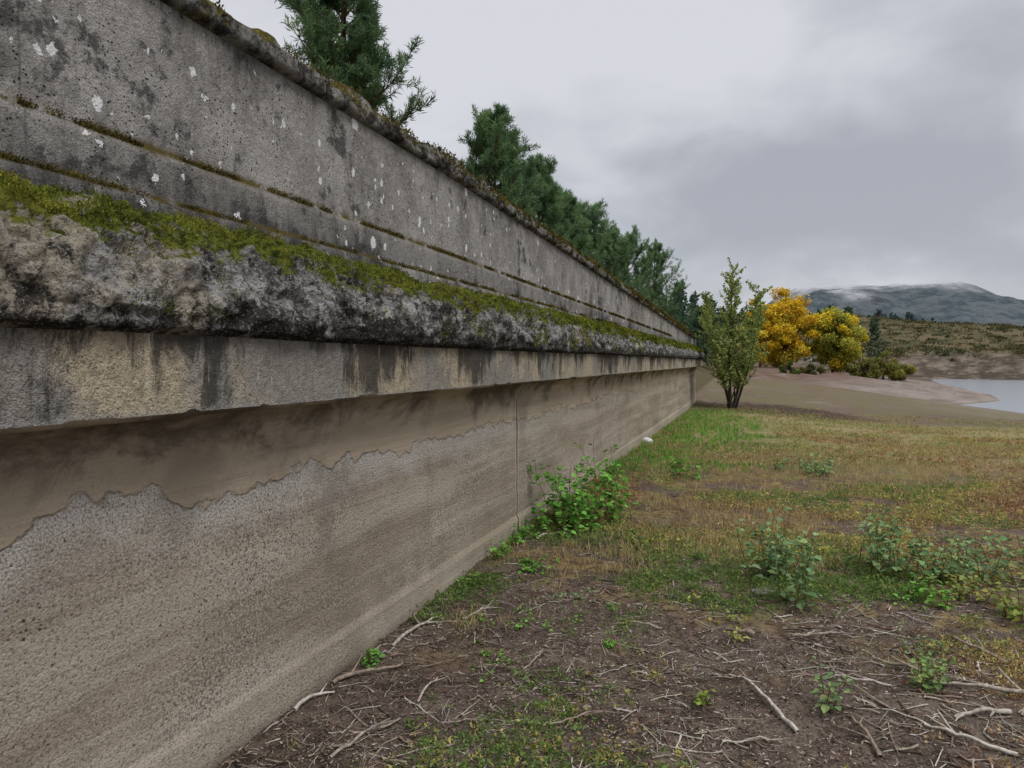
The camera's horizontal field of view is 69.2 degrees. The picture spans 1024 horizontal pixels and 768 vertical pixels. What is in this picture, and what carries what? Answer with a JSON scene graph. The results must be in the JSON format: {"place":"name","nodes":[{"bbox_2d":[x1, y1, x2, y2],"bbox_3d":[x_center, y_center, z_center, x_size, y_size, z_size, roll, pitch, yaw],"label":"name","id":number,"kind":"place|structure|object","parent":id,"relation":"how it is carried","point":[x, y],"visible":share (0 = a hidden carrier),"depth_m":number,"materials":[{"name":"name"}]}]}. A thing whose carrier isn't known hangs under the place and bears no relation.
{"place":"outdoors","nodes":[
{"label":"outdoors","id":0,"kind":"place"},
{"bbox_2d":[210,0,1023,315],"label":"sky","id":1,"kind":"structure","parent":0,"point":[807,145],"materials":[{"name":"grey"}]},
{"bbox_2d":[215,317,1023,767],"bbox_3d":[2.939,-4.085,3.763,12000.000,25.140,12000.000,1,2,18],"label":"ground","id":2,"kind":"structure","parent":0,"point":[915,395],"depth_m":4.23,"materials":[{"name":"soil"}]},
{"bbox_2d":[293,683,333,710],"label":"fallen branch","id":3,"kind":"object","parent":2,"relation":"on","point":[302,701],"visible":1,"depth_m":3.46,"materials":[{"name":"grey wood"}]},
{"bbox_2d":[0,366,701,767],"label":"wall","id":4,"kind":"structure","parent":2,"relation":"on","point":[198,588],"depth_m":3.05,"materials":[{"name":"concrete"}]},
{"bbox_2d":[0,327,702,428],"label":"slab edge","id":5,"kind":"object","parent":4,"relation":"on","point":[52,376],"visible":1,"depth_m":2.56,"materials":[{"name":"concrete"}]},
{"bbox_2d":[0,176,704,358],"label":"cornice","id":6,"kind":"structure","parent":5,"relation":"on","point":[53,277],"depth_m":2.55,"materials":[{"name":"concrete"}]},
{"bbox_2d":[0,0,693,343],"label":"parapet","id":7,"kind":"structure","parent":6,"relation":"on","point":[169,85],"depth_m":3.11,"materials":[{"name":"concrete"}]},
{"bbox_2d":[160,0,693,337],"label":"coping","id":8,"kind":"object","parent":7,"relation":"on","point":[261,46],"visible":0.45,"depth_m":3.84,"materials":[{"name":"concrete"}]},
{"bbox_2d":[0,0,703,352],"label":"moss","id":9,"kind":"object","parent":8,"relation":"on","point":[48,190],"visible":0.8,"depth_m":3.52,"materials":[{"name":"green plant"}]},
{"bbox_2d":[274,0,436,139],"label":"pine tree","id":10,"kind":"object","parent":2,"relation":"on","point":[323,51],"visible":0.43,"depth_m":16.45,"materials":[{"name":"green plant"}]},
{"bbox_2d":[329,718,400,757],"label":"fallen branch","id":11,"kind":"object","parent":2,"relation":"on","point":[335,752],"visible":1,"depth_m":3.13,"materials":[{"name":"grey wood"}]},
{"bbox_2d":[331,654,402,684],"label":"fallen branch","id":12,"kind":"object","parent":2,"relation":"on","point":[344,676],"visible":1,"depth_m":3.75,"materials":[{"name":"grey wood"}]},
{"bbox_2d":[360,646,385,667],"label":"leafy plant","id":13,"kind":"object","parent":2,"relation":"on","point":[369,655],"visible":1,"depth_m":3.92,"materials":[{"name":"green plant"}]},
{"bbox_2d":[391,612,458,646],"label":"fallen branch","id":14,"kind":"object","parent":2,"relation":"on","point":[398,639],"visible":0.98,"depth_m":4.33,"materials":[{"name":"grey wood"}]},
{"bbox_2d":[416,676,447,702],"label":"fallen branch","id":15,"kind":"object","parent":2,"relation":"on","point":[423,690],"visible":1,"depth_m":3.59,"materials":[{"name":"grey wood"}]},
{"bbox_2d":[456,569,478,586],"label":"leafy plant","id":16,"kind":"object","parent":2,"relation":"on","point":[463,578],"visible":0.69,"depth_m":5.23,"materials":[{"name":"green plant"}]},
{"bbox_2d":[461,607,497,619],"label":"fallen branch","id":17,"kind":"object","parent":2,"relation":"on","point":[481,613],"visible":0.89,"depth_m":4.62,"materials":[{"name":"grey wood"}]},
{"bbox_2d":[486,539,513,559],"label":"leafy plant","id":18,"kind":"object","parent":2,"relation":"on","point":[504,548],"visible":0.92,"depth_m":5.91,"materials":[{"name":"green plant"}]},
{"bbox_2d":[472,639,529,681],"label":"leafy plant","id":19,"kind":"object","parent":2,"relation":"on","point":[483,652],"visible":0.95,"depth_m":3.96,"materials":[{"name":"green plant"}]},
{"bbox_2d":[456,102,547,215],"bbox_3d":[-1.065,-5.251,25.005,4.156,8.244,4.340,1,2,18],"label":"pine tree","id":20,"kind":"object","parent":2,"relation":"on","point":[492,145],"visible":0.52,"depth_m":24.56,"materials":[{"name":"green plant"}]},
{"bbox_2d":[507,521,540,545],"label":"leafy plant","id":21,"kind":"object","parent":2,"relation":"on","point":[525,529],"visible":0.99,"depth_m":6.38,"materials":[{"name":"green plant"}]},
{"bbox_2d":[477,608,582,630],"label":"leafy plant","id":22,"kind":"object","parent":2,"relation":"on","point":[520,626],"visible":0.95,"depth_m":4.47,"materials":[{"name":"green plant"}]},
{"bbox_2d":[517,553,559,576],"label":"leafy plant","id":23,"kind":"object","parent":2,"relation":"on","point":[528,567],"visible":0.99,"depth_m":5.56,"materials":[{"name":"green plant"}]},
{"bbox_2d":[522,650,557,669],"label":"fallen branch","id":24,"kind":"object","parent":2,"relation":"on","point":[530,663],"visible":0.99,"depth_m":3.94,"materials":[{"name":"grey wood"}]},
{"bbox_2d":[512,152,581,244],"bbox_3d":[0.640,-5.197,29.267,4.159,7.952,4.136,1,2,18],"label":"pine tree","id":25,"kind":"object","parent":2,"relation":"on","point":[547,213],"visible":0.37,"depth_m":28.79,"materials":[{"name":"green plant"}]},
{"bbox_2d":[525,498,592,539],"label":"leafy plant","id":26,"kind":"object","parent":2,"relation":"on","point":[581,523],"visible":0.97,"depth_m":6.74,"materials":[{"name":"green plant"}]},
{"bbox_2d":[536,586,612,607],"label":"leafy plant","id":27,"kind":"object","parent":2,"relation":"on","point":[580,597],"visible":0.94,"depth_m":4.96,"materials":[{"name":"green plant"}]},
{"bbox_2d":[551,188,602,266],"bbox_3d":[2.260,-5.054,33.188,4.166,7.542,4.223,0,2,-16],"label":"pine tree","id":28,"kind":"object","parent":2,"relation":"on","point":[570,202],"visible":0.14,"depth_m":32.72,"materials":[{"name":"green plant"}]},
{"bbox_2d":[527,456,629,529],"bbox_3d":[0.615,1.043,7.092,0.749,0.680,0.904,1,2,39],"label":"leafy plant","id":29,"kind":"object","parent":2,"relation":"on","point":[557,507],"visible":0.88,"depth_m":7.00,"materials":[{"name":"green plant"}]},
{"bbox_2d":[553,709,620,723],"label":"fallen branch","id":30,"kind":"object","parent":2,"relation":"on","point":[584,713],"visible":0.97,"depth_m":3.25,"materials":[{"name":"grey wood"}]},
{"bbox_2d":[574,199,623,279],"bbox_3d":[3.291,-5.524,37.628,4.505,8.255,4.272,1,2,27],"label":"pine tree","id":31,"kind":"object","parent":2,"relation":"on","point":[595,236],"visible":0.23,"depth_m":36.99,"materials":[{"name":"green plant"}]},
{"bbox_2d":[573,442,641,519],"bbox_3d":[0.898,0.957,7.403,0.618,0.826,0.613,1,2,34],"label":"leafy plant","id":32,"kind":"object","parent":2,"relation":"on","point":[614,485],"visible":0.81,"depth_m":7.41,"materials":[{"name":"green plant"}]},
{"bbox_2d":[603,636,617,649],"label":"leafy plant","id":33,"kind":"object","parent":2,"relation":"on","point":[609,644],"visible":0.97,"depth_m":4.13,"materials":[{"name":"green plant"}]},
{"bbox_2d":[595,219,647,294],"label":"pine tree","id":34,"kind":"object","parent":2,"relation":"on","point":[612,253],"visible":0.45,"depth_m":42.01,"materials":[{"name":"green plant"}]},
{"bbox_2d":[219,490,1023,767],"bbox_3d":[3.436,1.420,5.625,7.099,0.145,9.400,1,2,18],"label":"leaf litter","id":35,"kind":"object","parent":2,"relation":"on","point":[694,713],"visible":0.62,"depth_m":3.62,"materials":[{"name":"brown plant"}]},
{"bbox_2d":[223,478,1023,767],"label":"twig litter","id":36,"kind":"object","parent":2,"relation":"on","point":[870,704],"visible":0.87,"depth_m":3.67,"materials":[{"name":"brown plant"}]},
{"bbox_2d":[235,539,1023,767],"bbox_3d":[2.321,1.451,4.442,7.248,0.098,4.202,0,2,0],"label":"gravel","id":37,"kind":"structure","parent":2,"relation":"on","point":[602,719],"depth_m":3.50,"materials":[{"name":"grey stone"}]},
{"bbox_2d":[604,224,665,302],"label":"pine tree","id":38,"kind":"object","parent":2,"relation":"on","point":[633,236],"visible":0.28,"depth_m":49.00,"materials":[{"name":"green plant"}]},
{"bbox_2d":[612,621,661,628],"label":"fallen branch","id":39,"kind":"object","parent":2,"relation":"on","point":[657,627],"visible":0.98,"depth_m":4.41,"materials":[{"name":"grey wood"}]},
{"bbox_2d":[643,437,652,442],"bbox_3d":[2.605,1.115,14.342,0.251,0.181,0.162,1,2,18],"label":"stone","id":40,"kind":"object","parent":2,"relation":"on","point":[647,439],"visible":0.42,"depth_m":14.29,"materials":[{"name":"white stone"}]},
{"bbox_2d":[632,534,691,551],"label":"leafy plant","id":41,"kind":"object","parent":2,"relation":"on","point":[644,539],"visible":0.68,"depth_m":6.33,"materials":[{"name":"green plant"}]},
{"bbox_2d":[631,238,697,322],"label":"pine tree","id":42,"kind":"object","parent":2,"relation":"on","point":[658,258],"visible":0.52,"depth_m":58.75,"materials":[{"name":"green plant"}]},
{"bbox_2d":[666,450,699,480],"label":"leafy plant","id":43,"kind":"object","parent":2,"relation":"on","point":[678,470],"visible":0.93,"depth_m":10.05,"materials":[{"name":"green plant"}]},
{"bbox_2d":[644,280,735,365],"bbox_3d":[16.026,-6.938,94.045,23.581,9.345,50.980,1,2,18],"label":"pine tree","id":44,"kind":"object","parent":2,"relation":"on","point":[693,326],"visible":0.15,"depth_m":72.38,"materials":[{"name":"green plant"}]},
{"bbox_2d":[693,689,716,708],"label":"leafy plant","id":45,"kind":"object","parent":2,"relation":"on","point":[699,700],"visible":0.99,"depth_m":3.41,"materials":[{"name":"green plant"}]},
{"bbox_2d":[705,609,749,641],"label":"leafy plant","id":46,"kind":"object","parent":2,"relation":"on","point":[734,632],"visible":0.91,"depth_m":4.39,"materials":[{"name":"green plant"}]},
{"bbox_2d":[693,257,772,408],"bbox_3d":[7.495,-1.686,25.286,2.629,5.142,2.587,1,2,18],"label":"sapling tree","id":47,"kind":"object","parent":2,"relation":"on","point":[728,368],"visible":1,"depth_m":24.89,"materials":[{"name":"green plant"}]},
{"bbox_2d":[725,627,754,635],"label":"fallen branch","id":48,"kind":"object","parent":2,"relation":"on","point":[748,631],"visible":0.85,"depth_m":4.28,"materials":[{"name":"wood"}]},
{"bbox_2d":[722,736,794,742],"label":"fallen branch","id":49,"kind":"object","parent":2,"relation":"on","point":[745,740],"visible":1,"depth_m":3.09,"materials":[{"name":"grey wood"}]},
{"bbox_2d":[735,298,783,366],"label":"autumn tree","id":50,"kind":"object","parent":2,"relation":"on","point":[768,332],"visible":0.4,"depth_m":105.08,"materials":[{"name":"yellow plant"}]},
{"bbox_2d":[751,587,774,595],"bbox_3d":[1.702,1.415,5.042,0.170,0.043,0.153,1,2,18],"label":"stone","id":51,"kind":"object","parent":2,"relation":"on","point":[757,591],"visible":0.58,"depth_m":5.02,"materials":[{"name":"grey stone"}]},
{"bbox_2d":[739,675,799,733],"bbox_3d":[1.175,1.463,3.446,0.025,0.048,0.600,0,2,-7],"label":"fallen branch","id":52,"kind":"object","parent":2,"relation":"on","point":[791,724],"visible":1,"depth_m":3.33,"materials":[{"name":"grey wood"}]},
{"bbox_2d":[733,507,814,580],"bbox_3d":[1.864,1.177,5.298,0.555,0.531,0.548,1,2,18],"label":"leafy plant","id":53,"kind":"object","parent":2,"relation":"on","point":[769,564],"visible":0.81,"depth_m":5.34,"materials":[{"name":"green plant"}]},
{"bbox_2d":[774,533,796,570],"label":"leafy plant","id":54,"kind":"object","parent":2,"relation":"on","point":[788,554],"visible":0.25,"depth_m":5.55,"materials":[{"name":"green plant"}]},
{"bbox_2d":[757,286,821,367],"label":"autumn tree","id":55,"kind":"object","parent":2,"relation":"on","point":[786,311],"visible":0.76,"depth_m":107.43,"materials":[{"name":"yellow plant"}]},
{"bbox_2d":[777,360,801,374],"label":"shrub","id":56,"kind":"object","parent":2,"relation":"on","point":[792,370],"visible":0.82,"depth_m":86.13,"materials":[{"name":"green plant"}]},
{"bbox_2d":[765,528,823,609],"bbox_3d":[1.822,1.183,4.785,0.267,0.511,0.376,-1,2,-17],"label":"leafy plant","id":57,"kind":"object","parent":2,"relation":"on","point":[801,604],"visible":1,"depth_m":4.74,"materials":[{"name":"green plant"}]},
{"bbox_2d":[772,452,834,476],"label":"leafy plant","id":58,"kind":"object","parent":2,"relation":"on","point":[817,466],"visible":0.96,"depth_m":10.45,"materials":[{"name":"green plant"}]},
{"bbox_2d":[797,363,825,374],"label":"shrub","id":59,"kind":"object","parent":2,"relation":"on","point":[809,368],"visible":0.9,"depth_m":92.33,"materials":[{"name":"green plant"}]},
{"bbox_2d":[788,543,839,566],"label":"leafy plant","id":60,"kind":"object","parent":2,"relation":"on","point":[819,552],"visible":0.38,"depth_m":5.97,"materials":[{"name":"green plant"}]},
{"bbox_2d":[792,630,861,637],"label":"fallen branch","id":61,"kind":"object","parent":2,"relation":"on","point":[820,633],"visible":1,"depth_m":4.24,"materials":[{"name":"grey wood"}]},
{"bbox_2d":[717,307,936,323],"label":"distant pine forest","id":62,"kind":"object","parent":2,"relation":"on","point":[878,313],"visible":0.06,"depth_m":336.86,"materials":[{"name":"green plant"}]},
{"bbox_2d":[775,303,887,364],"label":"distant pine forest","id":63,"kind":"object","parent":2,"relation":"on","point":[872,326],"visible":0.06,"depth_m":124.29,"materials":[{"name":"green plant"}]},
{"bbox_2d":[808,656,855,713],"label":"leafy plant","id":64,"kind":"object","parent":2,"relation":"on","point":[835,697],"visible":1,"depth_m":3.35,"materials":[{"name":"green plant"}]},
{"bbox_2d":[798,306,868,372],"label":"autumn tree","id":65,"kind":"object","parent":2,"relation":"on","point":[833,326],"visible":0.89,"depth_m":107.71,"materials":[{"name":"yellow plant"}]},
{"bbox_2d":[837,715,882,758],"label":"fallen branch","id":66,"kind":"object","parent":2,"relation":"on","point":[876,748],"visible":1,"depth_m":3.10,"materials":[{"name":"grey wood"}]},
{"bbox_2d":[831,669,891,686],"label":"fallen branch","id":67,"kind":"object","parent":2,"relation":"on","point":[868,679],"visible":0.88,"depth_m":3.65,"materials":[{"name":"grey wood"}]},
{"bbox_2d":[844,357,880,377],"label":"shrub","id":68,"kind":"object","parent":2,"relation":"on","point":[861,368],"visible":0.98,"depth_m":105.31,"materials":[{"name":"green plant"}]},
{"bbox_2d":[866,634,876,637],"bbox_3d":[2.069,1.454,4.278,0.060,0.028,0.044,1,2,18],"label":"stone","id":69,"kind":"object","parent":2,"relation":"on","point":[871,635],"visible":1,"depth_m":4.26,"materials":[{"name":"grey stone"}]},
{"bbox_2d":[846,504,910,578],"bbox_3d":[2.736,1.168,5.515,0.443,0.515,0.670,1,2,18],"label":"leafy plant","id":70,"kind":"object","parent":2,"relation":"on","point":[878,552],"visible":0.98,"depth_m":5.49,"materials":[{"name":"green plant"}]},
{"bbox_2d":[862,350,904,380],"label":"shrub","id":71,"kind":"object","parent":2,"relation":"on","point":[890,369],"visible":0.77,"depth_m":109.02,"materials":[{"name":"green plant"}]},
{"bbox_2d":[885,357,918,380],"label":"shrub","id":72,"kind":"object","parent":2,"relation":"on","point":[910,370],"visible":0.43,"depth_m":113.90,"materials":[{"name":"green plant"}]},
{"bbox_2d":[872,654,936,680],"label":"fallen branch","id":73,"kind":"object","parent":2,"relation":"on","point":[903,663],"visible":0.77,"depth_m":3.82,"materials":[{"name":"grey wood"}]},
{"bbox_2d":[892,569,956,609],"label":"leafy plant","id":74,"kind":"object","parent":2,"relation":"on","point":[928,596],"visible":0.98,"depth_m":4.76,"materials":[{"name":"green plant"}]},
{"bbox_2d":[897,634,955,665],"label":"leafy plant","id":75,"kind":"object","parent":2,"relation":"on","point":[927,652],"visible":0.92,"depth_m":3.97,"materials":[{"name":"green plant"}]},
{"bbox_2d":[906,657,953,694],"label":"leafy plant","id":76,"kind":"object","parent":2,"relation":"on","point":[922,676],"visible":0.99,"depth_m":3.57,"materials":[{"name":"green plant"}]},
{"bbox_2d":[843,314,1023,360],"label":"hillside scrub","id":77,"kind":"object","parent":2,"relation":"on","point":[1002,327],"visible":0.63,"depth_m":198.12,"materials":[{"name":"green plant"}]},
{"bbox_2d":[895,532,1013,591],"bbox_3d":[3.089,1.222,5.251,0.549,0.416,0.612,-1,2,-27],"label":"leafy plant","id":78,"kind":"object","parent":2,"relation":"on","point":[935,571],"visible":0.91,"depth_m":5.20,"materials":[{"name":"green plant"}]},
{"bbox_2d":[918,569,1003,603],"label":"leafy plant","id":79,"kind":"object","parent":2,"relation":"on","point":[959,588],"visible":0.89,"depth_m":4.89,"materials":[{"name":"green plant"}]},
{"bbox_2d":[924,709,1017,756],"bbox_3d":[1.908,1.459,3.111,0.073,0.080,0.357,-1,2,-38],"label":"fallen branch","id":80,"kind":"object","parent":2,"relation":"on","point":[949,729],"visible":0.99,"depth_m":3.10,"materials":[{"name":"grey wood"}]},
{"bbox_2d":[930,519,1023,583],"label":"leafy plant","id":81,"kind":"object","parent":2,"relation":"on","point":[982,567],"visible":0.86,"depth_m":5.30,"materials":[{"name":"green plant"}]},
{"bbox_2d":[946,633,1007,664],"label":"fallen branch","id":82,"kind":"object","parent":2,"relation":"on","point":[970,644],"visible":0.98,"depth_m":4.06,"materials":[{"name":"grey wood"}]},
{"bbox_2d":[936,667,1023,694],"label":"fallen branch","id":83,"kind":"object","parent":2,"relation":"on","point":[1019,690],"visible":0.94,"depth_m":3.55,"materials":[{"name":"grey wood"}]},
{"bbox_2d":[953,702,1011,721],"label":"fallen branch","id":84,"kind":"object","parent":2,"relation":"on","point":[957,716],"visible":1,"depth_m":3.32,"materials":[{"name":"beige wood"}]},
{"bbox_2d":[990,573,1023,626],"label":"leafy plant","id":85,"kind":"object","parent":2,"relation":"on","point":[1012,612],"visible":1,"depth_m":4.58,"materials":[{"name":"green plant"}]},
{"bbox_2d":[290,402,1023,767],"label":"grass","id":86,"kind":"structure","parent":0,"point":[703,427],"depth_m":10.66,"materials":[{"name":"green plant"}]},
{"bbox_2d":[768,284,1023,325],"bbox_3d":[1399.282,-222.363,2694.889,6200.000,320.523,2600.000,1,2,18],"label":"mountain","id":87,"kind":"structure","parent":0,"point":[943,303],"depth_m":2311.26,"materials":[{"name":"grey stone"}]},
{"bbox_2d":[931,379,1023,412],"bbox_3d":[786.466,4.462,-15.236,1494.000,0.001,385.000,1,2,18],"label":"lake water","id":88,"kind":"structure","parent":0,"point":[1009,394],"depth_m":102.72,"materials":[{"name":"grey liquid"}]}
]}

